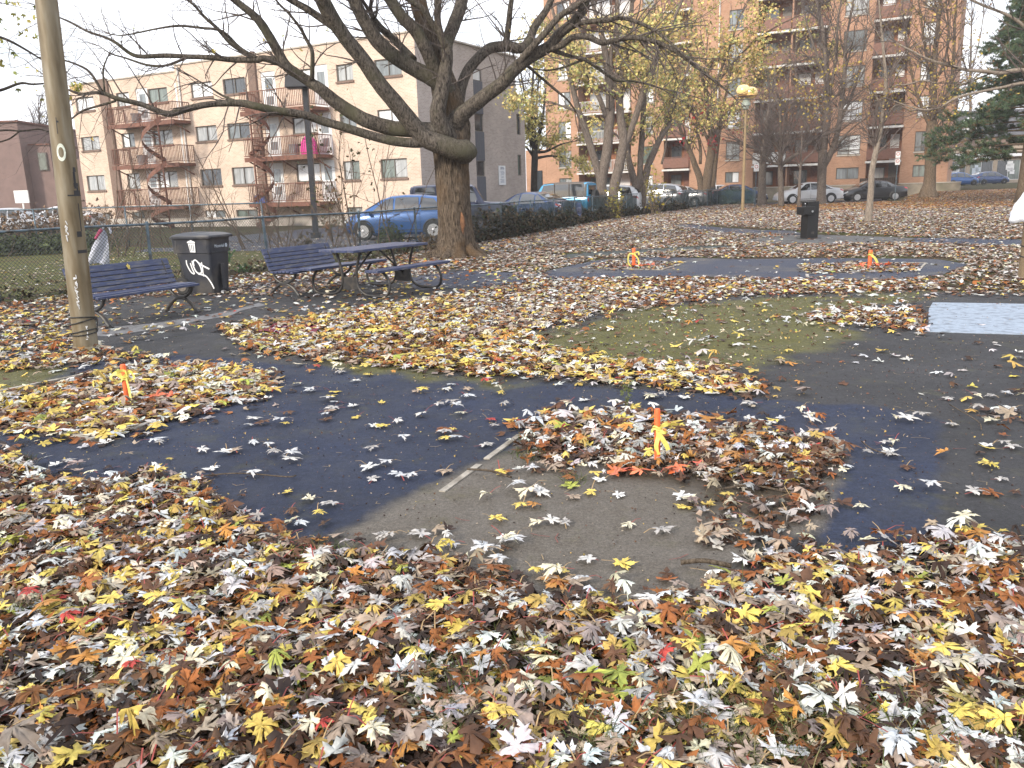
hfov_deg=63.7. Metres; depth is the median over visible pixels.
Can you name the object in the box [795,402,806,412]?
fallen leaf
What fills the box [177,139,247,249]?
bare shrub
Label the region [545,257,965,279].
path
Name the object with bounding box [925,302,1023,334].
concrete slab
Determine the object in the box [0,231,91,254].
hedge bush
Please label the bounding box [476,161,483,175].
window
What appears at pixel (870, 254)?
marker stake
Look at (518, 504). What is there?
fallen leaf
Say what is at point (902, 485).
fallen leaf
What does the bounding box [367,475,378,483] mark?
fallen leaf
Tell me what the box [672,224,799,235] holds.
path
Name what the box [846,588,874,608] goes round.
fallen leaf
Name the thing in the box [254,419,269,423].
fallen leaf
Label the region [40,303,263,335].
concrete strip
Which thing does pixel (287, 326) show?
fallen leaves
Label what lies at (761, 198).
tree
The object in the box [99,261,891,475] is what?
painted leaves
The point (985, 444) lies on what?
fallen leaf
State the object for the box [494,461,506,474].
fallen leaf
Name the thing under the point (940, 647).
fallen leaf
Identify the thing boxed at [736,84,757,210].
park lamp
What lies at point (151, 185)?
door
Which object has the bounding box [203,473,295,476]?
stick
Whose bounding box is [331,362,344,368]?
fallen leaf
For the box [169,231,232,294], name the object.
wheeled bin
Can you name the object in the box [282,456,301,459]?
fallen leaf
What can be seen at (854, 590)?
fallen leaf
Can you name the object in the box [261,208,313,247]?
bare shrub
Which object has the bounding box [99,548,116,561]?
fallen leaf
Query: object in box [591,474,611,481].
fallen leaf
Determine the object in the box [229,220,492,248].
parking lot
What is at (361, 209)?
window
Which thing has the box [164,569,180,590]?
fallen leaf
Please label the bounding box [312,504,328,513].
fallen leaf
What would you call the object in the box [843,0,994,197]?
tree
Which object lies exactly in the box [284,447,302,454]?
fallen leaf
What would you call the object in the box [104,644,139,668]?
fallen leaf
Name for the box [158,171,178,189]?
window
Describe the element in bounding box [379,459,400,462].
fallen leaf
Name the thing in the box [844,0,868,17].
window
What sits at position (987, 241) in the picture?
path
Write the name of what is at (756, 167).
street sign
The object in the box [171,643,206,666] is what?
fallen leaf
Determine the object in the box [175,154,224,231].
bare shrub
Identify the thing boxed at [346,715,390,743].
fallen leaf
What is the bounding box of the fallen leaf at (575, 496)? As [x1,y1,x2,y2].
[567,494,580,498]
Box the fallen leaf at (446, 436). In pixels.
[438,435,450,439]
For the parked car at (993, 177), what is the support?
on the ground at (762, 256)
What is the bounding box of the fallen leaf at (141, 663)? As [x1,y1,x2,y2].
[133,656,148,670]
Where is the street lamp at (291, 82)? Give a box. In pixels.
[284,75,320,237]
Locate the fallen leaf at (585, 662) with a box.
[566,651,602,679]
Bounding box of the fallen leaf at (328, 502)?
[319,500,339,504]
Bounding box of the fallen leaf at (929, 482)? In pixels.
[915,478,951,486]
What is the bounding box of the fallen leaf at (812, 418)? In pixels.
[803,413,821,422]
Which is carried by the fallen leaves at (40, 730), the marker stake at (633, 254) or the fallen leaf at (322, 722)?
the fallen leaf at (322, 722)
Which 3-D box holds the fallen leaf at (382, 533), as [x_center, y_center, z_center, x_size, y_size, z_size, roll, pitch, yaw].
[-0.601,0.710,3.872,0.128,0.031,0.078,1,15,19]
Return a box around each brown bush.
[0,204,129,236]
[20,197,122,233]
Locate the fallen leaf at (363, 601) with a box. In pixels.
[343,592,366,605]
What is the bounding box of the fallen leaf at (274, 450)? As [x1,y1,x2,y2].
[266,446,281,452]
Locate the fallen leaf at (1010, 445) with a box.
[1004,443,1022,448]
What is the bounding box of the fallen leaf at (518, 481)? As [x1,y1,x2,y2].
[508,479,525,485]
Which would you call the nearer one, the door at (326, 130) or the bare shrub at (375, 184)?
the bare shrub at (375, 184)
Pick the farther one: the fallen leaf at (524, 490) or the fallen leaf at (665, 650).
the fallen leaf at (524, 490)
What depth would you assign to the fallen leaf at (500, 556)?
3.59 m
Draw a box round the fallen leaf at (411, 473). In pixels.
[399,470,424,477]
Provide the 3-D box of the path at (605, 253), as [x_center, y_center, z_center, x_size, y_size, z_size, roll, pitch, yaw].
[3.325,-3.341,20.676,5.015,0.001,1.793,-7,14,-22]
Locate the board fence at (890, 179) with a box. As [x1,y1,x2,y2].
[859,177,897,184]
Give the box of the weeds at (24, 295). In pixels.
[0,235,433,300]
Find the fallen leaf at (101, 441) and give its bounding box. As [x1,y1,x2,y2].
[98,438,113,443]
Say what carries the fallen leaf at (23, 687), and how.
on the fallen leaves at (40, 730)
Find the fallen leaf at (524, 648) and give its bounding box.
[514,642,539,650]
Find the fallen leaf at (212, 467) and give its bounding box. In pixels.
[202,462,217,469]
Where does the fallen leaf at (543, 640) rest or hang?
on the fallen leaves at (40, 730)
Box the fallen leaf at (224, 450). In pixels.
[213,443,231,452]
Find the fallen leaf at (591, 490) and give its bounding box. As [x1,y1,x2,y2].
[582,480,596,494]
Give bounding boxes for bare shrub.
[69,66,198,252]
[98,106,183,250]
[100,185,170,256]
[109,188,219,247]
[174,155,233,231]
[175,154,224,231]
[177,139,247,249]
[209,169,299,243]
[228,248,251,272]
[237,125,319,246]
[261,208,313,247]
[275,175,359,246]
[294,231,346,256]
[296,91,404,253]
[297,78,368,253]
[321,86,425,253]
[374,147,434,253]
[376,220,406,253]
[417,230,437,252]
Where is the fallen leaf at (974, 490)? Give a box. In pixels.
[965,485,988,494]
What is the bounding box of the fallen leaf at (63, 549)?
[40,545,70,553]
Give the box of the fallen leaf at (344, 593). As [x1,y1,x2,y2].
[334,585,357,602]
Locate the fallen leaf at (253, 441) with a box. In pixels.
[247,437,258,444]
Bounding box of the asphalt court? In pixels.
[0,269,1023,618]
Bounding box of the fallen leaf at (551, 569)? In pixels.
[538,563,573,579]
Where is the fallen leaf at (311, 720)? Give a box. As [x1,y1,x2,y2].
[298,703,327,739]
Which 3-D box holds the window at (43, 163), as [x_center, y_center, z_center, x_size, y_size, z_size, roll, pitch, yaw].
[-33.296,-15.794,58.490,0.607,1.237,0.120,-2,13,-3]
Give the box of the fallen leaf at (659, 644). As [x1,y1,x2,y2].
[647,638,678,652]
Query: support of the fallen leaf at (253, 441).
on the asphalt court
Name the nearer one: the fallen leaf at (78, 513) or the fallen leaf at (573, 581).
the fallen leaf at (573, 581)
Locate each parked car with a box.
[0,208,59,232]
[38,206,106,231]
[344,194,437,240]
[410,184,515,220]
[504,192,581,216]
[538,182,598,199]
[606,185,646,208]
[647,183,687,194]
[685,186,697,191]
[712,184,767,202]
[773,182,843,203]
[842,180,907,201]
[951,172,978,184]
[971,171,1009,183]
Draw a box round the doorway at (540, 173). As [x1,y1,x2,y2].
[537,170,542,190]
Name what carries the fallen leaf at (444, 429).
on the asphalt court
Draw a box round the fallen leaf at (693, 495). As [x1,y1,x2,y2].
[680,494,697,503]
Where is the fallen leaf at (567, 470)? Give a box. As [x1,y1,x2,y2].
[551,469,575,473]
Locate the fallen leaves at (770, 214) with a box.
[258,188,1023,272]
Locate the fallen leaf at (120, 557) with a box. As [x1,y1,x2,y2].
[105,553,142,562]
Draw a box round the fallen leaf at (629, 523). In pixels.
[621,518,640,528]
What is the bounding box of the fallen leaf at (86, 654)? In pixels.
[65,644,109,666]
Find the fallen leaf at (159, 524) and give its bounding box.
[146,522,166,532]
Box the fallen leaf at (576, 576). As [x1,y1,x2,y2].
[571,575,601,578]
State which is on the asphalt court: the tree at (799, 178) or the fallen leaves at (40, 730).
the fallen leaves at (40, 730)
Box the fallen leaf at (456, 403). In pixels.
[451,401,463,406]
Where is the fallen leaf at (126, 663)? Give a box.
[120,653,144,668]
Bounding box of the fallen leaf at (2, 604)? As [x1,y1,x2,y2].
[0,600,11,609]
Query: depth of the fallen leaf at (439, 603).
3.16 m
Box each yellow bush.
[602,182,635,218]
[627,165,699,214]
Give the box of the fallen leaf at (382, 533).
[372,531,396,538]
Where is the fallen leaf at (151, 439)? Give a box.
[148,437,164,441]
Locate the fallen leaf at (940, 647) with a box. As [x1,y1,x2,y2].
[926,641,969,656]
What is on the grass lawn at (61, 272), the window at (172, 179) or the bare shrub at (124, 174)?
the bare shrub at (124, 174)
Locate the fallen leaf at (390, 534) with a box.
[375,530,406,540]
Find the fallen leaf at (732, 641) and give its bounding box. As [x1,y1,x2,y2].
[720,628,748,654]
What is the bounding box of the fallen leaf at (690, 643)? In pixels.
[681,629,699,652]
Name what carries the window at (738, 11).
in the apartment tower
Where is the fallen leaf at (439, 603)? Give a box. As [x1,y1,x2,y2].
[420,591,463,611]
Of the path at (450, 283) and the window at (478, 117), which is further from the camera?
the window at (478, 117)
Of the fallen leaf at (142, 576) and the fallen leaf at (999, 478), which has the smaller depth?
the fallen leaf at (142, 576)
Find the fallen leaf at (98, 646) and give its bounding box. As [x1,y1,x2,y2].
[76,644,106,652]
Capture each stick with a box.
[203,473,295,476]
[467,468,511,477]
[680,558,731,567]
[715,484,786,492]
[861,441,897,455]
[949,404,981,429]
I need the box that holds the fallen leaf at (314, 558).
[305,544,327,570]
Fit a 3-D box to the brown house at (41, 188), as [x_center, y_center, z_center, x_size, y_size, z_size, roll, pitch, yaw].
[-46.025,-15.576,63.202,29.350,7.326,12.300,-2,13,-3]
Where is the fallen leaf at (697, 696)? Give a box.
[679,688,713,713]
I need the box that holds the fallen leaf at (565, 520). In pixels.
[560,517,570,528]
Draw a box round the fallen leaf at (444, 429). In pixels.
[436,428,451,432]
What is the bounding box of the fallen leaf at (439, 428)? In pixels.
[436,427,450,433]
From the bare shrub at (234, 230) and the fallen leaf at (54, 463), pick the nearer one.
the fallen leaf at (54, 463)
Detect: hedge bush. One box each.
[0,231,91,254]
[0,233,44,256]
[26,228,130,251]
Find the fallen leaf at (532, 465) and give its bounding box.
[524,463,541,469]
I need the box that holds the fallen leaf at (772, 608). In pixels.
[761,602,783,614]
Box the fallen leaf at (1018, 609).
[1013,604,1023,617]
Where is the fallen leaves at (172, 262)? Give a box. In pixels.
[0,234,474,298]
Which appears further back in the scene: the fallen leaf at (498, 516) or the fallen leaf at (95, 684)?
the fallen leaf at (498, 516)
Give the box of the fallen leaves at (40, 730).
[0,340,1023,767]
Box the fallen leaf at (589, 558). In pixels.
[577,554,596,563]
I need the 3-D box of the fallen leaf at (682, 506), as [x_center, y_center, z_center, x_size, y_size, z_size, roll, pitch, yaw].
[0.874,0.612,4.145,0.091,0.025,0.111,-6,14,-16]
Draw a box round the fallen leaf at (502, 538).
[495,533,504,542]
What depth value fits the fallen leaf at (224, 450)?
5.27 m
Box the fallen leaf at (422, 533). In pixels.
[407,528,430,538]
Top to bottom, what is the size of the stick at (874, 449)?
0.019 m
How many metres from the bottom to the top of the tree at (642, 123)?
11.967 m
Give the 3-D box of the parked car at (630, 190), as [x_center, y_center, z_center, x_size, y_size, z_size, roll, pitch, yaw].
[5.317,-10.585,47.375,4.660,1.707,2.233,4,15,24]
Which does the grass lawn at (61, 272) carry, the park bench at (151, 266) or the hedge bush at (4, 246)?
the hedge bush at (4, 246)
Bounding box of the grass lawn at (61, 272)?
[0,247,425,296]
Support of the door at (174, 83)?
in the apartment building
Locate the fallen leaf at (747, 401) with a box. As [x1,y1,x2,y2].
[741,400,756,404]
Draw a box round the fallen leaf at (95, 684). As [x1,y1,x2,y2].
[74,679,121,691]
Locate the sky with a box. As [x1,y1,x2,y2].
[0,0,1023,190]
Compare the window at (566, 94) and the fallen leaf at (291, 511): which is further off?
the window at (566, 94)
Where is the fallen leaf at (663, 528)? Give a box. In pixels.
[643,526,673,533]
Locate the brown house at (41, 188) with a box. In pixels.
[0,120,85,213]
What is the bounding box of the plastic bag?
[1008,193,1023,223]
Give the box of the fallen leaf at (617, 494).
[612,491,625,498]
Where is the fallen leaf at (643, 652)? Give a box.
[632,645,663,660]
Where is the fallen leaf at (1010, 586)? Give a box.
[1000,579,1017,594]
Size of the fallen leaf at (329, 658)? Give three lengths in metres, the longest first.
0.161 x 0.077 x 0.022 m
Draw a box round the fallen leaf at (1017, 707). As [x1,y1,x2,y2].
[1012,701,1023,722]
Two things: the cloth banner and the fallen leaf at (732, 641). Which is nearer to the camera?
the fallen leaf at (732, 641)
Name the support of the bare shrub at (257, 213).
on the ground at (762, 256)
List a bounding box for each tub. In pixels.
[130,113,141,122]
[137,155,147,164]
[289,144,299,154]
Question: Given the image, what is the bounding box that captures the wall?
[753,181,961,201]
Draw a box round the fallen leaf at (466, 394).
[459,392,475,396]
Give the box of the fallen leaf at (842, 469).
[838,465,849,471]
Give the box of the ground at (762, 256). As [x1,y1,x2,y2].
[0,182,1023,767]
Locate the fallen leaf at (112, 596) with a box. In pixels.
[91,578,137,607]
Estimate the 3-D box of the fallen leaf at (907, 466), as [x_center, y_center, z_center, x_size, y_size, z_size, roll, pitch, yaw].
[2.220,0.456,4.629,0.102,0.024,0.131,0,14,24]
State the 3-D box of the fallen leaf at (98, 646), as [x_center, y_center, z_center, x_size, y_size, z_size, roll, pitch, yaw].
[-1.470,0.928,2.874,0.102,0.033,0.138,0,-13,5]
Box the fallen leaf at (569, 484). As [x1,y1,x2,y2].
[561,481,580,487]
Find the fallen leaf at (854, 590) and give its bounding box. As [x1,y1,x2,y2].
[841,584,870,601]
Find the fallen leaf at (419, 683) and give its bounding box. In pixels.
[401,674,437,697]
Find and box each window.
[37,152,48,170]
[76,96,95,112]
[81,136,100,152]
[87,175,106,192]
[116,92,129,108]
[122,133,135,149]
[128,173,140,190]
[133,212,144,217]
[148,87,168,104]
[153,129,173,146]
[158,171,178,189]
[190,81,213,99]
[195,125,217,143]
[200,168,222,187]
[206,210,225,216]
[223,77,245,95]
[227,122,250,140]
[232,167,255,186]
[237,209,257,216]
[292,118,317,135]
[296,163,321,183]
[303,69,309,74]
[335,63,353,83]
[339,115,356,132]
[343,161,360,181]
[348,207,362,214]
[375,59,402,78]
[378,109,398,120]
[380,158,408,180]
[473,69,480,80]
[474,114,482,131]
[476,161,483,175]
[516,114,519,134]
[517,155,520,174]
[557,1,568,19]
[557,92,570,110]
[558,62,567,80]
[558,150,571,168]
[559,121,571,139]
[560,178,571,181]
[643,0,653,8]
[643,146,653,164]
[645,117,652,133]
[647,88,653,103]
[725,141,739,160]
[725,172,738,182]
[726,109,740,129]
[728,9,743,30]
[728,76,741,96]
[729,43,742,62]
[836,135,860,156]
[836,167,858,179]
[840,65,864,87]
[842,100,862,121]
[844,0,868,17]
[844,29,867,51]
[912,165,924,176]
[913,131,925,152]
[916,95,928,117]
[920,64,929,80]
[924,21,935,44]
[952,162,965,172]
[969,161,992,174]
[997,160,1020,179]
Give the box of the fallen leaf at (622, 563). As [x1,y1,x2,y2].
[601,557,635,570]
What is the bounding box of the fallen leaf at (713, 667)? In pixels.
[690,662,730,686]
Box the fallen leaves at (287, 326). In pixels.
[258,322,326,333]
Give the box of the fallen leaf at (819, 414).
[812,412,826,418]
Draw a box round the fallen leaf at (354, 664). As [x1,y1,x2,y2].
[338,646,376,678]
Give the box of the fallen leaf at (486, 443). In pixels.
[479,442,495,446]
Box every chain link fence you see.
[0,187,754,302]
[0,202,264,245]
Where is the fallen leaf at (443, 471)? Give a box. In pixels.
[434,464,452,475]
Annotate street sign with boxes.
[754,163,758,205]
[894,151,900,199]
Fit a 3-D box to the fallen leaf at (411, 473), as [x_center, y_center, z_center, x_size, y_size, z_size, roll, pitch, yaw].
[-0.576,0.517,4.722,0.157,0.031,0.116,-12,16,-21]
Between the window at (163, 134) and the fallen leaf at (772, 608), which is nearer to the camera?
the fallen leaf at (772, 608)
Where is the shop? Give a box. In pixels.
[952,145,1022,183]
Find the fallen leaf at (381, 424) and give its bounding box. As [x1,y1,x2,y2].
[376,422,392,426]
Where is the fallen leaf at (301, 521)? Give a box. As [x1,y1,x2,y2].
[291,516,307,524]
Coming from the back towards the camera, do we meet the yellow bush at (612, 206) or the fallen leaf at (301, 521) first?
the yellow bush at (612, 206)
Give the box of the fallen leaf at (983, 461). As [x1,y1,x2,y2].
[976,458,993,464]
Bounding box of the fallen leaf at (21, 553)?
[1,550,27,558]
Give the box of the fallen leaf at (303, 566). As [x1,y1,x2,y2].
[296,557,322,569]
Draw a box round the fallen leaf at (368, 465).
[360,460,378,470]
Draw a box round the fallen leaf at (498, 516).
[488,514,507,519]
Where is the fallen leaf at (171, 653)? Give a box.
[156,649,182,664]
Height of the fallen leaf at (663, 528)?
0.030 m
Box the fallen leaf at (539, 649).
[511,644,549,651]
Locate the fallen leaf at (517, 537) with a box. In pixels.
[496,530,526,544]
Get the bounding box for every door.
[136,87,150,121]
[141,130,155,163]
[146,170,160,204]
[174,83,179,119]
[180,128,184,162]
[261,71,276,105]
[265,117,281,155]
[269,163,285,201]
[315,64,329,106]
[317,112,333,154]
[320,160,336,200]
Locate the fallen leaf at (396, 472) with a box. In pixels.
[389,470,405,480]
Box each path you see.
[412,271,554,289]
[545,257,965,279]
[563,246,740,258]
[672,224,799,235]
[911,238,1021,244]
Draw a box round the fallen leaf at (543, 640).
[536,629,555,649]
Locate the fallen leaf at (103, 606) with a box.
[86,603,125,613]
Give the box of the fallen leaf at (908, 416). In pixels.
[896,412,920,420]
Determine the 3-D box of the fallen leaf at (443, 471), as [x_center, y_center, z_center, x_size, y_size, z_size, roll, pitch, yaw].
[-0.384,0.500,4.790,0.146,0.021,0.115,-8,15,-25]
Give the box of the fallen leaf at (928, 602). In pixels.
[915,598,942,610]
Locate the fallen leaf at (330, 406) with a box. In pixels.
[324,405,338,408]
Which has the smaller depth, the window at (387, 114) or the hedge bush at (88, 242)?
the hedge bush at (88, 242)
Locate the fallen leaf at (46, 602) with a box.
[28,594,66,615]
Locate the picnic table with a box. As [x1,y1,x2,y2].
[299,242,449,297]
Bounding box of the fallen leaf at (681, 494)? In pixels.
[666,487,692,499]
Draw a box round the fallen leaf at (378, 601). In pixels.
[366,593,391,609]
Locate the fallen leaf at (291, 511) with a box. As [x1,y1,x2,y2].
[283,503,298,515]
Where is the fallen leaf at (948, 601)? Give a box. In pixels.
[936,598,959,605]
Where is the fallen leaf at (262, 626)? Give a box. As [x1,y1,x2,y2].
[237,623,269,632]
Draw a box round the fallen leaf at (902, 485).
[894,484,911,490]
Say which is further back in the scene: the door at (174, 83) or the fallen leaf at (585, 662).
the door at (174, 83)
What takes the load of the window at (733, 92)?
in the apartment tower
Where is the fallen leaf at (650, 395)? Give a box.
[644,392,656,398]
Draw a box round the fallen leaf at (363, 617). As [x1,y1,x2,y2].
[353,603,388,632]
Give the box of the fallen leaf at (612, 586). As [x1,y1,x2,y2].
[600,571,622,593]
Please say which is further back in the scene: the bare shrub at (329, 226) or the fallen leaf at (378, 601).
the bare shrub at (329, 226)
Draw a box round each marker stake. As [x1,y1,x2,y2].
[109,364,134,407]
[627,248,639,266]
[651,408,683,464]
[867,250,877,266]
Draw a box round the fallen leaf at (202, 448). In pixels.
[190,445,209,452]
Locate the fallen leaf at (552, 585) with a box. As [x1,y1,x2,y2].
[539,574,575,590]
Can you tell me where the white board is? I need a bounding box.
[13,190,29,208]
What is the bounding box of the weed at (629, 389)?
[615,378,633,406]
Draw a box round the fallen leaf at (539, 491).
[532,485,549,496]
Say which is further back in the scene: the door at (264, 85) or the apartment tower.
the apartment tower
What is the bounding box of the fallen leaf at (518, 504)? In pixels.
[511,495,526,508]
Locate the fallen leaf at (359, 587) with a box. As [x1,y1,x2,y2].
[347,585,365,591]
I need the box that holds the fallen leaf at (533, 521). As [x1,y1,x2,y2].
[529,518,551,525]
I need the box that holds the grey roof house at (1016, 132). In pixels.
[955,109,1023,146]
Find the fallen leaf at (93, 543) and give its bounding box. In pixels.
[73,537,100,547]
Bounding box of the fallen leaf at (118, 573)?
[107,565,137,580]
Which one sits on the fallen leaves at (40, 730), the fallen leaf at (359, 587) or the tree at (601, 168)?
the fallen leaf at (359, 587)
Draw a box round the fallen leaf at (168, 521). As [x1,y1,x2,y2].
[164,516,175,523]
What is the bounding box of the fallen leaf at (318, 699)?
[299,696,338,707]
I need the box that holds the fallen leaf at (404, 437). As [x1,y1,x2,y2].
[397,434,408,439]
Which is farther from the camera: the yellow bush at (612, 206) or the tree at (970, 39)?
the tree at (970, 39)
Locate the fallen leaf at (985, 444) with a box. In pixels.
[980,441,996,445]
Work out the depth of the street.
61.07 m
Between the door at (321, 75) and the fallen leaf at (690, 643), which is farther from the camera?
the door at (321, 75)
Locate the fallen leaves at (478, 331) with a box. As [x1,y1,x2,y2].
[0,247,1023,562]
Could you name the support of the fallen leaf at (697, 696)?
on the fallen leaves at (40, 730)
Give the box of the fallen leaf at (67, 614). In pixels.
[50,609,84,623]
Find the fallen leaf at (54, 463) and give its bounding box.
[49,460,67,465]
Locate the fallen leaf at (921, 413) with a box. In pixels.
[905,410,929,415]
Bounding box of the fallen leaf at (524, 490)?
[514,480,541,498]
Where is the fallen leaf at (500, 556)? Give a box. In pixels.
[487,549,507,563]
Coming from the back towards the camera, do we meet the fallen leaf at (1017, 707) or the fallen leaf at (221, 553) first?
the fallen leaf at (221, 553)
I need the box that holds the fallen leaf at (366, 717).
[360,708,376,727]
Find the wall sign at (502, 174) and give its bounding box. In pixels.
[498,166,505,184]
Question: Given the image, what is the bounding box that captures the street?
[712,199,884,204]
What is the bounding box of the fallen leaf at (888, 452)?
[881,450,900,455]
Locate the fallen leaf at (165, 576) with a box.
[158,572,179,582]
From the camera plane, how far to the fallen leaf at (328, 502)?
4.33 m
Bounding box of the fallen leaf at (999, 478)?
[997,476,1008,480]
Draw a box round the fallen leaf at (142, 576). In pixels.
[132,571,150,583]
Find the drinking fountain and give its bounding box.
[796,201,818,238]
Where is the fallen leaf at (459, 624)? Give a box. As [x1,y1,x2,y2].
[437,617,485,634]
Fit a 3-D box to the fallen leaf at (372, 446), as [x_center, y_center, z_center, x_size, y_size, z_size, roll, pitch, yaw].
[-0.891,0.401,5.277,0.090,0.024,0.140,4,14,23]
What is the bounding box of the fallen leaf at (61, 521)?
[38,516,68,528]
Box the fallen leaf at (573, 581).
[564,576,593,591]
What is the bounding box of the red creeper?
[674,104,742,152]
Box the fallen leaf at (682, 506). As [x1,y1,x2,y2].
[676,504,690,508]
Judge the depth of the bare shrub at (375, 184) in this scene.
21.84 m
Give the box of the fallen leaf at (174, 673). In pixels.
[170,660,191,677]
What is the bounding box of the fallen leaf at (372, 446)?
[365,443,380,450]
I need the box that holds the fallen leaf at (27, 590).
[15,581,40,596]
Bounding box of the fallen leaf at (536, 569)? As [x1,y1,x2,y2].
[525,561,547,571]
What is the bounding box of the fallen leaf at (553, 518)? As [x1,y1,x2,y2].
[543,513,561,523]
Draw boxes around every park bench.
[62,258,200,328]
[261,242,351,296]
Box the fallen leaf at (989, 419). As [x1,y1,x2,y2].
[981,416,997,421]
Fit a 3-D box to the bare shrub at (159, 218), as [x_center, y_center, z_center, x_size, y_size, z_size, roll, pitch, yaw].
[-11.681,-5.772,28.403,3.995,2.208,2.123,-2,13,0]
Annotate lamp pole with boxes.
[34,0,99,352]
[1018,225,1023,277]
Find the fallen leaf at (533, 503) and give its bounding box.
[523,501,540,506]
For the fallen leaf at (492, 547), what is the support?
on the asphalt court
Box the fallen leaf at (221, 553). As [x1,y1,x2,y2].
[213,550,231,557]
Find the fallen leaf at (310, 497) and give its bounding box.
[302,493,320,499]
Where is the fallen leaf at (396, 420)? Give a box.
[391,417,402,422]
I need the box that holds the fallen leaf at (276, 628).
[266,625,287,632]
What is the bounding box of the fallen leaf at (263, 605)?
[246,599,274,614]
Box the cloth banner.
[89,227,111,264]
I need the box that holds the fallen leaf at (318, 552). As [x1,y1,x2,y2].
[298,547,331,558]
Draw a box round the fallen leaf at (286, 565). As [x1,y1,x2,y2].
[277,562,309,568]
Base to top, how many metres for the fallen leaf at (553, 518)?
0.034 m
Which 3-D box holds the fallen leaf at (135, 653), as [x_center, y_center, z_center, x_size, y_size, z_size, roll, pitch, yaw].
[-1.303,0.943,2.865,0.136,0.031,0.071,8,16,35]
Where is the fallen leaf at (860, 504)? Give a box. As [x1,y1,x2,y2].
[852,501,867,507]
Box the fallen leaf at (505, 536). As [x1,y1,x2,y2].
[491,525,517,542]
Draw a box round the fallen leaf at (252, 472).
[245,469,261,477]
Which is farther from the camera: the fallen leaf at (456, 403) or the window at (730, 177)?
the window at (730, 177)
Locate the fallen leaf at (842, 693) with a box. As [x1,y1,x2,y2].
[825,675,859,709]
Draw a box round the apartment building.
[68,31,525,228]
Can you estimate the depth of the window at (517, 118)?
50.23 m
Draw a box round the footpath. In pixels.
[135,247,341,251]
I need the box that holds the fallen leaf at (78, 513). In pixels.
[73,510,83,516]
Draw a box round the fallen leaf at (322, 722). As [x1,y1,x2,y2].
[308,716,334,730]
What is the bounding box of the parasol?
[300,137,317,153]
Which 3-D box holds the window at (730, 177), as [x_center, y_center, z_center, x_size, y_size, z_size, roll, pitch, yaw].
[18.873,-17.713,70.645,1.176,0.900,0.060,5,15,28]
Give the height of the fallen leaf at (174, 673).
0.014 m
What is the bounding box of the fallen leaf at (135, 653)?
[127,645,141,660]
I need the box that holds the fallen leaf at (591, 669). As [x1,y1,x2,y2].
[562,665,612,681]
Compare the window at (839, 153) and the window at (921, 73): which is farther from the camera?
the window at (839, 153)
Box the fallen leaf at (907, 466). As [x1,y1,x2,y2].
[899,460,916,470]
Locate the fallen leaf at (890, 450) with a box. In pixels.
[882,446,901,451]
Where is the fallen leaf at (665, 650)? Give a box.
[654,641,675,661]
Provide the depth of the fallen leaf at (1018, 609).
2.94 m
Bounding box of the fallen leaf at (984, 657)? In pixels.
[956,651,1006,668]
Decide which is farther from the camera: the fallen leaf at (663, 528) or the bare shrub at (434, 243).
the bare shrub at (434, 243)
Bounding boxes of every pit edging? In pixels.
[0,363,277,441]
[439,409,844,491]
[582,260,686,269]
[796,262,926,272]
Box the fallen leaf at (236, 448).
[228,446,241,452]
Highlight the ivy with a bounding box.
[432,200,689,242]
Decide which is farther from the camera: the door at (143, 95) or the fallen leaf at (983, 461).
the door at (143, 95)
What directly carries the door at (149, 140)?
in the apartment building
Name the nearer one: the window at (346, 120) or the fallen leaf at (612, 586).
the fallen leaf at (612, 586)
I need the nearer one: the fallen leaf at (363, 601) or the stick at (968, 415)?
the fallen leaf at (363, 601)
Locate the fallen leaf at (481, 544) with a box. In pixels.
[469,538,503,551]
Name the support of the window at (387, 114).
in the apartment building
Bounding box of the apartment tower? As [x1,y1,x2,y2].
[526,0,966,191]
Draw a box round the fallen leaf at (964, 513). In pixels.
[953,509,978,518]
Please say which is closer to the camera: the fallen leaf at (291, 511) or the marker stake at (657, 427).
the fallen leaf at (291, 511)
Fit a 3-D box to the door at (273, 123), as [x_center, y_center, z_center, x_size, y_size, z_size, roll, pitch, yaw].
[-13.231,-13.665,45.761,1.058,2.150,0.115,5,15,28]
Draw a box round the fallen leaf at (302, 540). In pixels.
[295,532,310,544]
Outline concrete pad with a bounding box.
[747,234,913,243]
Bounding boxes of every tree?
[0,0,118,179]
[0,0,820,259]
[13,70,71,124]
[495,0,696,197]
[509,13,600,191]
[589,0,696,212]
[608,0,857,205]
[689,51,815,204]
[694,57,892,205]
[758,0,924,203]
[770,0,1018,221]
[773,109,842,205]
[831,0,1023,164]
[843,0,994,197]
[914,0,1023,202]
[957,0,1006,145]
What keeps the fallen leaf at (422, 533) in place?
on the asphalt court
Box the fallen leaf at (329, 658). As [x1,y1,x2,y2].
[320,651,335,685]
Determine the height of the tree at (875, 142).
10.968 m
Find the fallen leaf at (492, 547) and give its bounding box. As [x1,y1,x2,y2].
[488,544,501,550]
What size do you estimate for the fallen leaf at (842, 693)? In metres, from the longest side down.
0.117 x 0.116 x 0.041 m
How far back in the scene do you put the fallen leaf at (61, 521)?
3.98 m
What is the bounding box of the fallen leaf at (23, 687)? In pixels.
[17,683,45,692]
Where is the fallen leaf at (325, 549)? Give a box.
[312,545,333,553]

